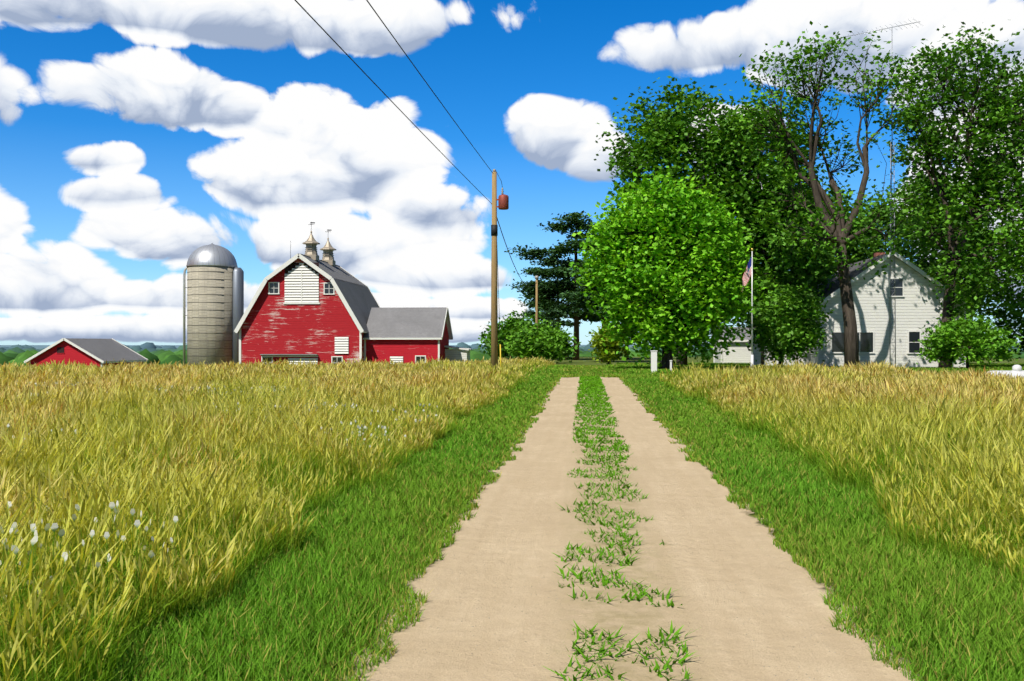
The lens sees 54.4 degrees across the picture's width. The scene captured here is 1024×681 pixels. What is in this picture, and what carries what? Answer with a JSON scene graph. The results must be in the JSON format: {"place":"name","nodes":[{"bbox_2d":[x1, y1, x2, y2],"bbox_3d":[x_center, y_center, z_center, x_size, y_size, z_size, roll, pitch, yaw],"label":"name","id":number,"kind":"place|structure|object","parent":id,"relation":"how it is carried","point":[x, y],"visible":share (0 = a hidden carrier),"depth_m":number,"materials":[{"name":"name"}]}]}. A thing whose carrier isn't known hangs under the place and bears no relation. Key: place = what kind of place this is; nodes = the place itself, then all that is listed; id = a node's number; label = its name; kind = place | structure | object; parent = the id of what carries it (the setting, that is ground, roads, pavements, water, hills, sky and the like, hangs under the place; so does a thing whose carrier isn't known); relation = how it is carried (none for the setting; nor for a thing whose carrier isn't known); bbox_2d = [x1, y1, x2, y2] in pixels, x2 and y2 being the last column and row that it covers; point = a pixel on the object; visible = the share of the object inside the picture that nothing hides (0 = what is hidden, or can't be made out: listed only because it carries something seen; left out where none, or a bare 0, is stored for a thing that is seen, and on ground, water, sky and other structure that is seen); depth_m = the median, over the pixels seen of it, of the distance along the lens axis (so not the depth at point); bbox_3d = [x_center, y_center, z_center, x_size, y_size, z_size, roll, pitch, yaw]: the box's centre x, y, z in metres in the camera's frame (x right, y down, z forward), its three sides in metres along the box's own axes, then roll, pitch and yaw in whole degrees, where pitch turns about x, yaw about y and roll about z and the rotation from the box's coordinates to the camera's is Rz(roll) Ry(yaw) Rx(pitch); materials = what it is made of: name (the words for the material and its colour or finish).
{"place":"outdoors","nodes":[
{"label":"outdoors","id":0,"kind":"place"},
{"bbox_2d":[0,345,1023,680],"bbox_3d":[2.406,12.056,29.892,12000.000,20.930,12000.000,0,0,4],"label":"ground","id":1,"kind":"structure","parent":0,"point":[696,359],"depth_m":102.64,"materials":[{"name":"green plant"}]},
{"bbox_2d":[24,338,147,367],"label":"shed","id":2,"kind":"structure","parent":1,"relation":"on","point":[98,352],"depth_m":96.20,"materials":[{"name":"red wood"}]},
{"bbox_2d":[183,243,243,364],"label":"silo","id":3,"kind":"object","parent":1,"relation":"on","point":[215,293],"visible":0.93,"depth_m":88.31,"materials":[{"name":"grey"}]},
{"bbox_2d":[234,222,471,365],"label":"barn","id":4,"kind":"structure","parent":1,"relation":"on","point":[308,305],"depth_m":86.19,"materials":[{"name":"red wood"}]},
{"bbox_2d":[295,0,538,367],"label":"utility poles","id":5,"kind":"object","parent":1,"relation":"on","point":[503,201],"visible":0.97,"depth_m":44.88,"materials":[{"name":"brown wood"}]},
{"bbox_2d":[0,355,1023,680],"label":"field grass","id":6,"kind":"structure","parent":1,"relation":"on","point":[146,491],"depth_m":10.23,"materials":[{"name":"yellow plant"}]},
{"bbox_2d":[0,342,1023,366],"bbox_3d":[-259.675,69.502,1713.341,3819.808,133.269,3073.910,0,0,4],"label":"distant forest","id":7,"kind":"object","parent":1,"relation":"on","point":[149,351],"visible":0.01,"depth_m":285.46,"materials":[{"name":"green plant"}]},
{"bbox_2d":[477,310,552,359],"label":"bush","id":8,"kind":"object","parent":1,"relation":"on","point":[505,329],"visible":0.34,"depth_m":128.82,"materials":[{"name":"green plant"}]},
{"bbox_2d":[513,267,563,330],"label":"pine","id":9,"kind":"object","parent":1,"relation":"on","point":[528,304],"visible":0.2,"depth_m":149.15,"materials":[{"name":"green plant"}]},
{"bbox_2d":[501,317,581,362],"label":"bush","id":10,"kind":"object","parent":1,"relation":"on","point":[548,342],"visible":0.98,"depth_m":98.39,"materials":[{"name":"green plant"}]},
{"bbox_2d":[526,247,582,357],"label":"pine","id":11,"kind":"object","parent":1,"relation":"on","point":[553,321],"visible":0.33,"depth_m":138.91,"materials":[{"name":"green plant"}]},
{"bbox_2d":[504,210,609,359],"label":"pine","id":12,"kind":"object","parent":1,"relation":"on","point":[550,291],"visible":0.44,"depth_m":117.08,"materials":[{"name":"green plant"}]},
{"bbox_2d":[560,235,615,362],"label":"tree","id":13,"kind":"object","parent":1,"relation":"on","point":[580,301],"visible":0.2,"depth_m":102.99,"materials":[{"name":"green plant"}]},
{"bbox_2d":[584,322,634,364],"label":"yellow bush","id":14,"kind":"object","parent":1,"relation":"on","point":[600,353],"visible":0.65,"depth_m":79.47,"materials":[{"name":"green plant"}]},
{"bbox_2d":[650,350,656,371],"bbox_3d":[7.129,1.231,50.021,0.340,1.465,0.155,0,0,4],"label":"marker post","id":15,"kind":"object","parent":1,"relation":"on","point":[654,360],"visible":0.76,"depth_m":49.96,"materials":[{"name":"white paint"}]},
{"bbox_2d":[568,166,778,368],"bbox_3d":[8.953,-3.829,56.229,11.530,12.274,9.897,0,0,4],"label":"maple tree","id":16,"kind":"object","parent":1,"relation":"on","point":[674,286],"visible":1,"depth_m":54.42,"materials":[{"name":"green plant"}]},
{"bbox_2d":[593,76,788,365],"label":"tree","id":17,"kind":"object","parent":1,"relation":"on","point":[665,133],"visible":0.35,"depth_m":67.77,"materials":[{"name":"green plant"}]},
{"bbox_2d":[713,327,753,362],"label":"garage","id":18,"kind":"structure","parent":1,"relation":"on","point":[742,354],"depth_m":89.59,"materials":[{"name":"white wood"}]},
{"bbox_2d":[742,248,753,366],"bbox_3d":[12.753,-1.497,54.008,0.701,7.037,0.228,0,0,-5],"label":"flag pole","id":19,"kind":"object","parent":1,"relation":"on","point":[748,273],"visible":0.98,"depth_m":53.98,"materials":[{"name":"white metal"}]},
{"bbox_2d":[680,89,851,364],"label":"tree","id":20,"kind":"object","parent":1,"relation":"on","point":[745,205],"visible":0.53,"depth_m":65.42,"materials":[{"name":"green plant"}]},
{"bbox_2d":[742,276,833,367],"bbox_3d":[16.949,-0.802,60.032,5.378,6.298,5.223,0,0,-39],"label":"bush","id":21,"kind":"object","parent":1,"relation":"on","point":[787,328],"visible":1,"depth_m":59.13,"materials":[{"name":"green plant"}]},
{"bbox_2d":[748,180,885,350],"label":"tree","id":22,"kind":"object","parent":1,"relation":"on","point":[858,253],"visible":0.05,"depth_m":77.99,"materials":[{"name":"green plant"}]},
{"bbox_2d":[726,21,941,368],"bbox_3d":[18.156,-8.078,57.353,11.626,20.842,9.808,0,0,4],"label":"ash tree","id":23,"kind":"object","parent":1,"relation":"on","point":[836,228],"visible":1,"depth_m":56.89,"materials":[{"name":"green plant"}]},
{"bbox_2d":[749,251,972,367],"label":"house","id":24,"kind":"structure","parent":1,"relation":"on","point":[916,305],"depth_m":62.70,"materials":[{"name":"white wood"}]},
{"bbox_2d":[846,20,922,366],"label":"antenna tower","id":25,"kind":"structure","parent":1,"relation":"on","point":[891,164],"depth_m":62.64,"materials":[{"name":"grey metal"}]},
{"bbox_2d":[850,165,1011,320],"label":"tree","id":26,"kind":"object","parent":1,"relation":"on","point":[884,216],"visible":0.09,"depth_m":81.96,"materials":[{"name":"green plant"}]},
{"bbox_2d":[882,22,1023,367],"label":"tree","id":27,"kind":"object","parent":1,"relation":"on","point":[927,145],"visible":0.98,"depth_m":60.96,"materials":[{"name":"green plant"}]},
{"bbox_2d":[913,311,1023,368],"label":"bush","id":28,"kind":"object","parent":1,"relation":"on","point":[971,340],"depth_m":56.05,"materials":[{"name":"green plant"}]},
{"bbox_2d":[948,63,1023,358],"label":"tree","id":29,"kind":"object","parent":1,"relation":"on","point":[1004,315],"visible":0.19,"depth_m":65.82,"materials":[{"name":"green plant"}]},
{"bbox_2d":[981,365,1023,376],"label":"propane tank","id":30,"kind":"object","parent":1,"relation":"on","point":[1017,369],"visible":0.19,"depth_m":35.79,"materials":[{"name":"white metal"}]},
{"bbox_2d":[0,0,1023,344],"label":"sky","id":31,"kind":"structure","parent":0,"point":[137,136],"materials":[{"name":"blue"}]},
{"bbox_2d":[345,377,916,680],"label":"road","id":32,"kind":"structure","parent":0,"point":[501,604],"depth_m":6.47,"materials":[{"name":"beige soil"}]}
]}

